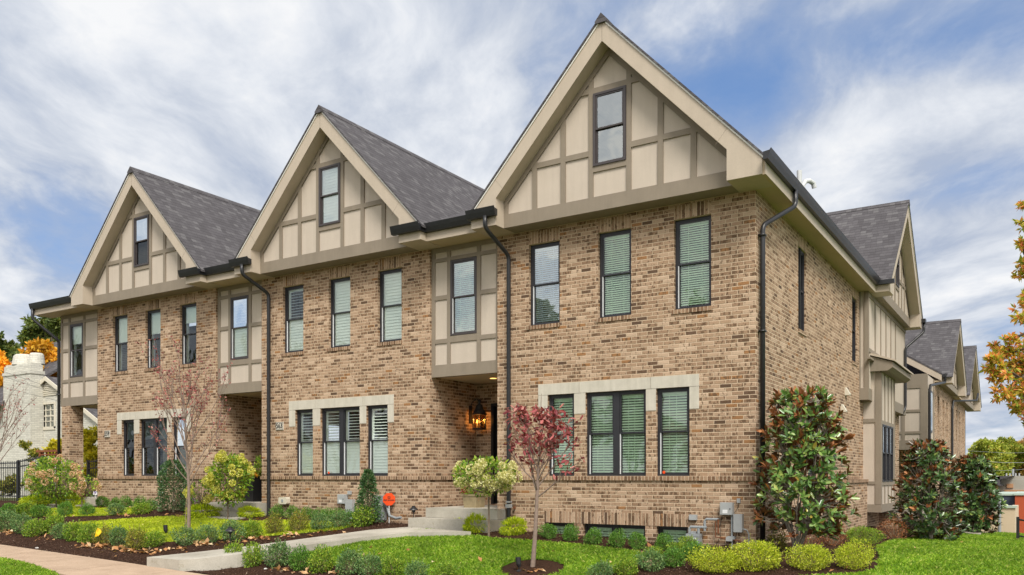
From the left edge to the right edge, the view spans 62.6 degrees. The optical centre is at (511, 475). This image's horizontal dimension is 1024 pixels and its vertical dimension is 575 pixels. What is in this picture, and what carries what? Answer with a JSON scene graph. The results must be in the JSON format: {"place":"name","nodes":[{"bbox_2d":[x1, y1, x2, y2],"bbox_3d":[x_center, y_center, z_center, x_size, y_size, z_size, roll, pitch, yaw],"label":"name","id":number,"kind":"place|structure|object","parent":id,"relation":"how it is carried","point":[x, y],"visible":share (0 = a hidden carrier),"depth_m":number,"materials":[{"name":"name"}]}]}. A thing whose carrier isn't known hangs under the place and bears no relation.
{"place":"outdoors","nodes":[
{"label":"outdoors","id":0,"kind":"place"},
{"bbox_2d":[0,551,84,562],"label":"sidewalk","id":1,"kind":"structure","parent":0,"point":[33,557],"depth_m":15.68,"materials":[{"name":"beige concrete"}]},
{"bbox_2d":[34,557,127,571],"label":"sidewalk","id":2,"kind":"structure","parent":0,"point":[71,564],"depth_m":14.75,"materials":[{"name":"beige concrete"}]},
{"bbox_2d":[56,563,175,574],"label":"sidewalk","id":3,"kind":"structure","parent":0,"point":[130,569],"depth_m":13.93,"materials":[{"name":"beige concrete"}]},
{"bbox_2d":[70,515,353,541],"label":"grass","id":4,"kind":"structure","parent":0,"point":[157,522],"depth_m":18.94,"materials":[{"name":"green plant"}]},
{"bbox_2d":[294,528,645,574],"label":"grass","id":5,"kind":"structure","parent":0,"point":[577,557],"depth_m":14.13,"materials":[{"name":"green plant"}]},
{"bbox_2d":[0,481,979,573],"bbox_3d":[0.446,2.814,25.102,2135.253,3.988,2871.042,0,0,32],"label":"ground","id":6,"kind":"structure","parent":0,"point":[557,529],"depth_m":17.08,"materials":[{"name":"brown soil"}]},
{"bbox_2d":[0,461,16,500],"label":"iron fence","id":7,"kind":"object","parent":6,"relation":"on","point":[7,467],"visible":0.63,"depth_m":27.48,"materials":[{"name":"black metal"}]},
{"bbox_2d":[0,440,54,496],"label":"ornamental tree","id":8,"kind":"object","parent":6,"relation":"on","point":[32,452],"visible":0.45,"depth_m":29.45,"materials":[{"name":"green plant"}]},
{"bbox_2d":[17,455,44,500],"bbox_3d":[-15.316,0.188,26.800,1.526,1.664,0.076,0,0,32],"label":"iron fence","id":9,"kind":"object","parent":6,"relation":"on","point":[19,466],"visible":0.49,"depth_m":27.12,"materials":[{"name":"black metal"}]},
{"bbox_2d":[8,315,60,358],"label":"oak tree","id":10,"kind":"object","parent":6,"relation":"on","point":[31,330],"visible":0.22,"depth_m":46.26,"materials":[{"name":"green plant"}]},
{"bbox_2d":[18,336,60,377],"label":"maple tree","id":11,"kind":"object","parent":6,"relation":"on","point":[48,350],"visible":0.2,"depth_m":35.38,"materials":[{"name":"orange plant"}]},
{"bbox_2d":[0,341,97,497],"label":"white house","id":12,"kind":"structure","parent":6,"relation":"on","point":[40,417],"depth_m":31.77,"materials":[{"name":"brick"}]},
{"bbox_2d":[43,402,55,429],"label":"window","id":13,"kind":"structure","parent":12,"relation":"in","point":[49,410],"depth_m":31.68,"materials":[{"name":"beige paint"}]},
{"bbox_2d":[42,425,97,495],"bbox_3d":[-14.681,-0.234,28.181,3.032,2.969,1.248,0,0,32],"label":"ornamental tree","id":14,"kind":"object","parent":6,"relation":"on","point":[90,448],"visible":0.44,"depth_m":27.58,"materials":[{"name":"yellow plant"}]},
{"bbox_2d":[29,166,338,509],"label":"townhouse","id":15,"kind":"structure","parent":6,"relation":"on","point":[131,286],"depth_m":22.70,"materials":[{"name":"brick"}]},
{"bbox_2d":[70,323,82,377],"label":"window","id":16,"kind":"structure","parent":15,"relation":"in","point":[76,330],"depth_m":24.75,"materials":[{"name":"glass"}]},
{"bbox_2d":[111,315,127,374],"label":"window","id":17,"kind":"structure","parent":15,"relation":"in","point":[120,321],"depth_m":23.63,"materials":[{"name":"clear glass"}]},
{"bbox_2d":[124,420,133,475],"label":"window","id":18,"kind":"structure","parent":15,"relation":"in","point":[128,424],"depth_m":23.34,"materials":[{"name":"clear glass"}]},
{"bbox_2d":[134,214,148,266],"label":"window","id":19,"kind":"structure","parent":15,"relation":"in","point":[141,224],"depth_m":22.27,"materials":[{"name":"glass"}]},
{"bbox_2d":[144,309,159,371],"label":"window","id":20,"kind":"structure","parent":15,"relation":"in","point":[154,315],"depth_m":22.83,"materials":[{"name":"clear glass"}]},
{"bbox_2d":[141,418,166,475],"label":"window","id":21,"kind":"structure","parent":15,"relation":"in","point":[152,457],"depth_m":22.79,"materials":[{"name":"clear glass"}]},
{"bbox_2d":[174,417,186,475],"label":"window","id":22,"kind":"structure","parent":15,"relation":"in","point":[177,435],"depth_m":22.17,"materials":[{"name":"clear glass"}]},
{"bbox_2d":[178,303,196,367],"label":"window","id":23,"kind":"structure","parent":15,"relation":"in","point":[189,310],"depth_m":22.05,"materials":[{"name":"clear glass"}]},
{"bbox_2d":[147,527,470,571],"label":"walkway","id":24,"kind":"structure","parent":6,"relation":"on","point":[218,559],"depth_m":15.12,"materials":[{"name":"concrete"}]},
{"bbox_2d":[177,105,569,523],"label":"townhouse","id":25,"kind":"structure","parent":6,"relation":"on","point":[323,277],"depth_m":18.85,"materials":[{"name":"brick"}]},
{"bbox_2d":[230,295,247,359],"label":"window","id":26,"kind":"structure","parent":25,"relation":"in","point":[238,305],"depth_m":20.92,"materials":[{"name":"glass"}]},
{"bbox_2d":[241,455,261,501],"bbox_3d":[-6.521,0.047,21.366,0.698,1.196,0.667,0,0,32],"label":"tall planter","id":27,"kind":"object","parent":25,"relation":"on","point":[255,494],"visible":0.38,"depth_m":21.18,"materials":[{"name":"black metal"}]},
{"bbox_2d":[281,285,303,356],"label":"window","id":28,"kind":"structure","parent":25,"relation":"in","point":[293,327],"depth_m":19.95,"materials":[{"name":"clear glass"}]},
{"bbox_2d":[297,409,312,475],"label":"window","id":29,"kind":"structure","parent":25,"relation":"in","point":[304,448],"depth_m":19.75,"materials":[{"name":"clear glass"}]},
{"bbox_2d":[319,162,339,226],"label":"window","id":30,"kind":"structure","parent":25,"relation":"in","point":[329,209],"depth_m":18.66,"materials":[{"name":"white glass"}]},
{"bbox_2d":[327,277,350,351],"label":"window","id":31,"kind":"structure","parent":25,"relation":"in","point":[340,288],"depth_m":19.13,"materials":[{"name":"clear glass"}]},
{"bbox_2d":[322,406,359,475],"bbox_3d":[-3.816,-0.772,19.060,1.205,1.545,0.118,0,0,32],"label":"window","id":32,"kind":"structure","parent":25,"relation":"in","point":[341,457],"depth_m":19.03,"materials":[{"name":"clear glass"}]},
{"bbox_2d":[368,405,387,475],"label":"window","id":33,"kind":"structure","parent":25,"relation":"in","point":[377,448],"depth_m":18.54,"materials":[{"name":"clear glass"}]},
{"bbox_2d":[376,268,401,345],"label":"window","id":34,"kind":"structure","parent":25,"relation":"in","point":[390,280],"depth_m":18.33,"materials":[{"name":"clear glass"}]},
{"bbox_2d":[469,398,486,429],"bbox_3d":[-0.767,-1.379,18.721,0.400,0.699,0.300,0,0,32],"label":"wall lantern","id":35,"kind":"object","parent":25,"relation":"attached to","point":[478,411],"depth_m":18.66,"materials":[{"name":"black metal"}]},
{"bbox_2d":[0,500,915,574],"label":"mulch bed","id":36,"kind":"object","parent":6,"relation":"on","point":[549,566],"visible":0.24,"depth_m":15.65,"materials":[{"name":"brown wood"}]},
{"bbox_2d":[0,371,35,461],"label":"young tree","id":37,"kind":"object","parent":36,"relation":"on","point":[5,424],"visible":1,"depth_m":19.70,"materials":[{"name":"brown plant"}]},
{"bbox_2d":[19,517,48,536],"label":"loose shrub","id":38,"kind":"object","parent":36,"relation":"on","point":[33,525],"visible":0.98,"depth_m":18.66,"materials":[{"name":"green plant"}]},
{"bbox_2d":[22,454,85,506],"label":"hydrangea tree","id":39,"kind":"object","parent":36,"relation":"on","point":[37,475],"visible":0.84,"depth_m":23.06,"materials":[{"name":"green plant"}]},
{"bbox_2d":[62,520,86,541],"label":"loose shrub","id":40,"kind":"object","parent":36,"relation":"on","point":[72,530],"visible":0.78,"depth_m":17.84,"materials":[{"name":"green plant"}]},
{"bbox_2d":[75,521,100,542],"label":"loose shrub","id":41,"kind":"object","parent":36,"relation":"on","point":[87,531],"visible":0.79,"depth_m":17.46,"materials":[{"name":"green plant"}]},
{"bbox_2d":[105,523,128,545],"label":"loose shrub","id":42,"kind":"object","parent":36,"relation":"on","point":[115,540],"visible":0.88,"depth_m":17.02,"materials":[{"name":"green plant"}]},
{"bbox_2d":[120,522,147,549],"bbox_3d":[-7.406,1.190,16.549,0.523,0.584,0.488,0,0,33],"label":"loose shrub","id":43,"kind":"object","parent":36,"relation":"on","point":[131,541],"visible":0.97,"depth_m":16.52,"materials":[{"name":"green plant"}]},
{"bbox_2d":[139,530,167,547],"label":"loose shrub","id":44,"kind":"object","parent":36,"relation":"on","point":[151,543],"visible":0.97,"depth_m":16.64,"materials":[{"name":"green plant"}]},
{"bbox_2d":[153,459,194,511],"bbox_3d":[-8.503,0.263,21.207,0.964,1.400,0.965,0,0,-40],"label":"holly bush","id":45,"kind":"object","parent":36,"relation":"on","point":[162,487],"visible":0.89,"depth_m":21.04,"materials":[{"name":"green plant"}]},
{"bbox_2d":[168,525,199,545],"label":"loose shrub","id":46,"kind":"object","parent":36,"relation":"on","point":[185,541],"visible":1,"depth_m":16.63,"materials":[{"name":"green plant"}]},
{"bbox_2d":[135,334,234,527],"bbox_3d":[-7.005,-0.883,18.177,1.900,4.282,1.759,0,0,-8],"label":"young tree","id":47,"kind":"object","parent":36,"relation":"on","point":[184,415],"visible":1,"depth_m":18.11,"materials":[{"name":"brown plant"}]},
{"bbox_2d":[182,475,214,511],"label":"hydrangea tree","id":48,"kind":"object","parent":36,"relation":"on","point":[206,498],"visible":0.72,"depth_m":19.95,"materials":[{"name":"green plant"}]},
{"bbox_2d":[184,502,220,518],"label":"golden shrub","id":49,"kind":"object","parent":36,"relation":"on","point":[206,508],"visible":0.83,"depth_m":19.85,"materials":[{"name":"green plant"}]},
{"bbox_2d":[195,521,219,543],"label":"loose shrub","id":50,"kind":"object","parent":36,"relation":"on","point":[209,530],"visible":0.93,"depth_m":16.72,"materials":[{"name":"green plant"}]},
{"bbox_2d":[204,449,255,518],"bbox_3d":[-6.526,0.221,19.483,1.140,1.674,1.250,0,0,32],"label":"hydrangea tree","id":51,"kind":"object","parent":36,"relation":"on","point":[238,477],"visible":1,"depth_m":19.32,"materials":[{"name":"green plant"}]},
{"bbox_2d":[217,518,246,542],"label":"loose shrub","id":52,"kind":"object","parent":36,"relation":"on","point":[225,535],"visible":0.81,"depth_m":16.72,"materials":[{"name":"green plant"}]},
{"bbox_2d":[241,518,262,537],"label":"loose shrub","id":53,"kind":"object","parent":36,"relation":"on","point":[250,525],"visible":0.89,"depth_m":16.96,"materials":[{"name":"green plant"}]},
{"bbox_2d":[241,541,264,567],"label":"loose shrub","id":54,"kind":"object","parent":36,"relation":"on","point":[257,555],"visible":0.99,"depth_m":14.37,"materials":[{"name":"green plant"}]},
{"bbox_2d":[264,513,285,533],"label":"loose shrub","id":55,"kind":"object","parent":36,"relation":"on","point":[275,527],"visible":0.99,"depth_m":17.17,"materials":[{"name":"green plant"}]},
{"bbox_2d":[260,537,291,568],"bbox_3d":[-3.976,1.307,14.254,0.530,0.572,0.534,0,0,-40],"label":"loose shrub","id":56,"kind":"object","parent":36,"relation":"on","point":[281,559],"visible":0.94,"depth_m":14.18,"materials":[{"name":"green plant"}]},
{"bbox_2d":[286,508,310,531],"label":"loose shrub","id":57,"kind":"object","parent":36,"relation":"on","point":[301,526],"visible":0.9,"depth_m":17.31,"materials":[{"name":"green plant"}]},
{"bbox_2d":[286,543,311,570],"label":"loose shrub","id":58,"kind":"object","parent":36,"relation":"on","point":[303,556],"visible":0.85,"depth_m":13.82,"materials":[{"name":"green plant"}]},
{"bbox_2d":[306,544,334,573],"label":"loose shrub","id":59,"kind":"object","parent":36,"relation":"on","point":[320,566],"visible":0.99,"depth_m":13.56,"materials":[{"name":"green plant"}]},
{"bbox_2d":[335,545,362,574],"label":"loose shrub","id":60,"kind":"object","parent":36,"relation":"on","point":[343,560],"visible":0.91,"depth_m":13.31,"materials":[{"name":"green plant"}]},
{"bbox_2d":[350,504,376,526],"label":"loose shrub","id":61,"kind":"object","parent":36,"relation":"on","point":[361,523],"visible":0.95,"depth_m":17.44,"materials":[{"name":"green plant"}]},
{"bbox_2d":[349,469,384,522],"bbox_3d":[-3.042,0.444,17.724,0.847,1.236,0.772,0,0,12],"label":"holly bush","id":62,"kind":"object","parent":36,"relation":"on","point":[369,478],"visible":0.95,"depth_m":17.64,"materials":[{"name":"green plant"}]},
{"bbox_2d":[354,548,382,574],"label":"loose shrub","id":63,"kind":"object","parent":36,"relation":"on","point":[375,563],"visible":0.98,"depth_m":13.09,"materials":[{"name":"green plant"}]},
{"bbox_2d":[380,553,405,574],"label":"loose shrub","id":64,"kind":"object","parent":36,"relation":"on","point":[387,566],"visible":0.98,"depth_m":12.85,"materials":[{"name":"green plant"}]},
{"bbox_2d":[404,555,429,574],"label":"loose shrub","id":65,"kind":"object","parent":36,"relation":"on","point":[409,569],"visible":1,"depth_m":12.63,"materials":[{"name":"green plant"}]},
{"bbox_2d":[461,512,490,532],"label":"golden shrub","id":66,"kind":"object","parent":36,"relation":"on","point":[467,525],"visible":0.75,"depth_m":16.00,"materials":[{"name":"green plant"}]},
{"bbox_2d":[451,455,522,536],"bbox_3d":[-0.511,0.392,15.584,1.366,1.575,1.298,0,0,32],"label":"hydrangea tree","id":67,"kind":"object","parent":36,"relation":"on","point":[502,479],"visible":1,"depth_m":15.38,"materials":[{"name":"green plant"}]},
{"bbox_2d":[498,516,527,535],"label":"golden shrub","id":68,"kind":"object","parent":36,"relation":"on","point":[515,530],"visible":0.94,"depth_m":15.65,"materials":[{"name":"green plant"}]},
{"bbox_2d":[503,394,584,566],"bbox_3d":[0.456,0.094,13.171,1.327,2.754,1.518,0,0,-11],"label":"young tree","id":69,"kind":"object","parent":36,"relation":"on","point":[541,417],"visible":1,"depth_m":12.99,"materials":[{"name":"red plant"}]},
{"bbox_2d":[585,559,615,574],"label":"loose shrub","id":70,"kind":"object","parent":36,"relation":"on","point":[604,568],"visible":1,"depth_m":12.07,"materials":[{"name":"green plant"}]},
{"bbox_2d":[613,552,639,574],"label":"loose shrub","id":71,"kind":"object","parent":36,"relation":"on","point":[631,568],"visible":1,"depth_m":12.17,"materials":[{"name":"green plant"}]},
{"bbox_2d":[633,546,665,571],"bbox_3d":[2.075,1.240,12.534,0.579,0.408,0.450,0,0,-45],"label":"loose shrub","id":72,"kind":"object","parent":36,"relation":"on","point":[651,565],"visible":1,"depth_m":12.47,"materials":[{"name":"green plant"}]},
{"bbox_2d":[661,545,685,567],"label":"loose shrub","id":73,"kind":"object","parent":36,"relation":"on","point":[678,556],"visible":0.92,"depth_m":12.64,"materials":[{"name":"green plant"}]},
{"bbox_2d":[685,544,741,573],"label":"lime shrub","id":74,"kind":"object","parent":36,"relation":"on","point":[703,565],"visible":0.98,"depth_m":12.15,"materials":[{"name":"green plant"}]},
{"bbox_2d":[723,535,786,571],"bbox_3d":[3.564,1.114,12.312,0.856,0.563,0.882,0,0,32],"label":"lime shrub","id":75,"kind":"object","parent":36,"relation":"on","point":[768,561],"visible":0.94,"depth_m":12.16,"materials":[{"name":"green plant"}]},
{"bbox_2d":[747,384,861,553],"bbox_3d":[4.575,-0.081,13.444,1.600,2.814,1.697,0,0,-13],"label":"magnolia","id":76,"kind":"object","parent":36,"relation":"on","point":[804,440],"visible":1,"depth_m":13.13,"materials":[{"name":"green plant"}]},
{"bbox_2d":[782,538,836,570],"bbox_3d":[4.290,1.130,12.164,0.672,0.484,0.693,0,0,-5],"label":"lime shrub","id":77,"kind":"object","parent":36,"relation":"on","point":[818,553],"visible":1,"depth_m":12.06,"materials":[{"name":"green plant"}]},
{"bbox_2d":[831,537,876,569],"bbox_3d":[4.896,1.105,12.141,0.642,0.497,0.672,0,0,17],"label":"lime shrub","id":78,"kind":"object","parent":36,"relation":"on","point":[841,559],"visible":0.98,"depth_m":12.03,"materials":[{"name":"green plant"}]},
{"bbox_2d":[845,525,885,543],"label":"spreading shrub","id":79,"kind":"object","parent":36,"relation":"on","point":[858,531],"visible":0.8,"depth_m":16.08,"materials":[{"name":"green plant"}]},
{"bbox_2d":[874,517,907,539],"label":"twiggy shrub","id":80,"kind":"object","parent":36,"relation":"on","point":[899,534],"visible":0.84,"depth_m":17.38,"materials":[{"name":"orange plant"}]},
{"bbox_2d":[390,13,925,549],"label":"townhouse","id":81,"kind":"structure","parent":6,"relation":"on","point":[674,277],"depth_m":15.52,"materials":[{"name":"brick"}]},
{"bbox_2d":[450,256,476,335],"bbox_3d":[-0.969,-3.667,17.243,0.660,1.545,0.102,0,0,32],"label":"window","id":82,"kind":"structure","parent":81,"relation":"in","point":[472,260],"depth_m":17.29,"materials":[{"name":"brown metal"}]},
{"bbox_2d":[460,478,487,507],"bbox_3d":[-0.797,0.329,17.237,0.818,0.632,0.690,0,0,32],"label":"stone planter","id":83,"kind":"object","parent":81,"relation":"on","point":[470,500],"visible":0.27,"depth_m":17.15,"materials":[{"name":"beige stone"}]},
{"bbox_2d":[491,403,496,503],"bbox_3d":[-0.027,-0.500,18.608,0.950,2.240,0.160,0,0,32],"label":"door","id":84,"kind":"structure","parent":81,"relation":"in","point":[493,405],"depth_m":18.79,"materials":[{"name":"black wood"}]},
{"bbox_2d":[527,241,559,329],"bbox_3d":[0.647,-3.647,16.187,0.720,1.645,0.192,0,0,32],"label":"window","id":85,"kind":"structure","parent":81,"relation":"in","point":[555,245],"depth_m":16.26,"materials":[{"name":"clear glass"}]},
{"bbox_2d":[549,394,573,475],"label":"window","id":86,"kind":"structure","parent":81,"relation":"in","point":[565,397],"depth_m":16.04,"materials":[{"name":"clear glass"}]},
{"bbox_2d":[593,85,625,166],"bbox_3d":[1.743,-6.200,14.965,0.640,1.300,0.090,0,0,32],"label":"window","id":87,"kind":"structure","parent":81,"relation":"in","point":[622,88],"depth_m":14.98,"materials":[{"name":"brown metal"}]},
{"bbox_2d":[596,229,631,322],"bbox_3d":[1.897,-3.647,15.395,0.700,1.645,0.192,0,0,32],"label":"window","id":88,"kind":"structure","parent":81,"relation":"in","point":[626,233],"depth_m":15.46,"materials":[{"name":"clear glass"}]},
{"bbox_2d":[585,524,644,539],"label":"window","id":89,"kind":"structure","parent":81,"relation":"in","point":[603,527],"depth_m":15.43,"materials":[{"name":"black glass"}]},
{"bbox_2d":[587,390,645,475],"bbox_3d":[1.934,-0.772,15.411,1.205,1.545,0.106,0,0,32],"label":"window","id":90,"kind":"structure","parent":81,"relation":"in","point":[617,433],"depth_m":15.38,"materials":[{"name":"black glass"}]},
{"bbox_2d":[658,526,687,541],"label":"window","id":91,"kind":"structure","parent":81,"relation":"in","point":[673,531],"depth_m":14.88,"materials":[{"name":"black glass"}]},
{"bbox_2d":[658,387,689,475],"bbox_3d":[2.869,-0.772,14.821,0.615,1.545,0.102,0,0,32],"label":"window","id":92,"kind":"structure","parent":81,"relation":"in","point":[682,391],"depth_m":14.85,"materials":[{"name":"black glass"}]},
{"bbox_2d":[672,215,711,313],"bbox_3d":[3.143,-3.647,14.606,0.710,1.645,0.192,0,0,32],"label":"window","id":93,"kind":"structure","parent":81,"relation":"in","point":[686,223],"depth_m":14.67,"materials":[{"name":"black glass"}]},
{"bbox_2d":[798,251,806,336],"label":"window","id":94,"kind":"structure","parent":81,"relation":"in","point":[801,331],"depth_m":16.86,"materials":[{"name":"black glass"}]},
{"bbox_2d":[899,319,981,529],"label":"townhouse block","id":95,"kind":"structure","parent":6,"relation":"on","point":[943,390],"depth_m":34.54,"materials":[{"name":"brick"}]},
{"bbox_2d":[966,437,1016,490],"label":"distant tree","id":96,"kind":"object","parent":6,"relation":"on","point":[988,447],"visible":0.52,"depth_m":92.12,"materials":[{"name":"green plant"}]},
{"bbox_2d":[981,505,1018,532],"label":"retaining wall","id":97,"kind":"structure","parent":6,"relation":"on","point":[1008,519],"depth_m":46.55,"materials":[{"name":"beige concrete"}]},
{"bbox_2d":[978,200,1023,425],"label":"oak tree","id":98,"kind":"object","parent":6,"relation":"on","point":[1013,366],"visible":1,"depth_m":23.74,"materials":[{"name":"orange plant"}]},
{"bbox_2d":[997,436,1023,475],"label":"distant tree","id":99,"kind":"object","parent":6,"relation":"on","point":[1013,445],"visible":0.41,"depth_m":99.78,"materials":[{"name":"green plant"}]},
{"bbox_2d":[997,476,1023,491],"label":"commercial building","id":100,"kind":"structure","parent":6,"relation":"on","point":[1013,484],"depth_m":65.28,"materials":[{"name":"brick"}]},
{"bbox_2d":[0,0,1023,454],"label":"sky","id":101,"kind":"structure","parent":0,"point":[875,102],"materials":[{"name":"blue"}]},
{"bbox_2d":[798,532,1023,574],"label":"lawn","id":102,"kind":"structure","parent":0,"point":[933,570],"depth_m":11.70,"materials":[{"name":"green plant"}]},
{"bbox_2d":[3,506,1017,574],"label":"fallen leaves","id":103,"kind":"object","parent":102,"relation":"on","point":[205,542],"visible":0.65,"depth_m":16.53,"materials":[{"name":"brown plant"}]},
{"bbox_2d":[887,438,974,540],"bbox_3d":[8.740,0.317,17.583,1.669,2.240,1.502,0,0,32],"label":"magnolia","id":104,"kind":"object","parent":102,"relation":"on","point":[931,500],"visible":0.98,"depth_m":17.34,"materials":[{"name":"green plant"}]},
{"bbox_2d":[943,453,1007,533],"bbox_3d":[11.391,0.470,20.862,1.423,2.115,1.428,0,0,19],"label":"magnolia","id":105,"kind":"object","parent":102,"relation":"on","point":[977,469],"visible":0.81,"depth_m":20.54,"materials":[{"name":"green plant"}]},
{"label":"lawn","id":106,"kind":"structure","parent":0,"visible":0},
{"bbox_2d":[20,505,147,516],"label":"grass","id":107,"kind":"structure","parent":106,"relation":"on","point":[100,511],"depth_m":21.85,"materials":[{"name":"green plant"}]},
{"bbox_2d":[69,471,101,506],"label":"hydrangea tree","id":108,"kind":"object","parent":106,"relation":"on","point":[82,491],"visible":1,"depth_m":22.57,"materials":[{"name":"beige plant"}]},
{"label":"verge grass","id":109,"kind":"structure","parent":0,"visible":0},
{"bbox_2d":[0,557,59,574],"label":"grass","id":110,"kind":"structure","parent":109,"relation":"on","point":[9,566],"depth_m":13.72,"materials":[{"name":"green plant"}]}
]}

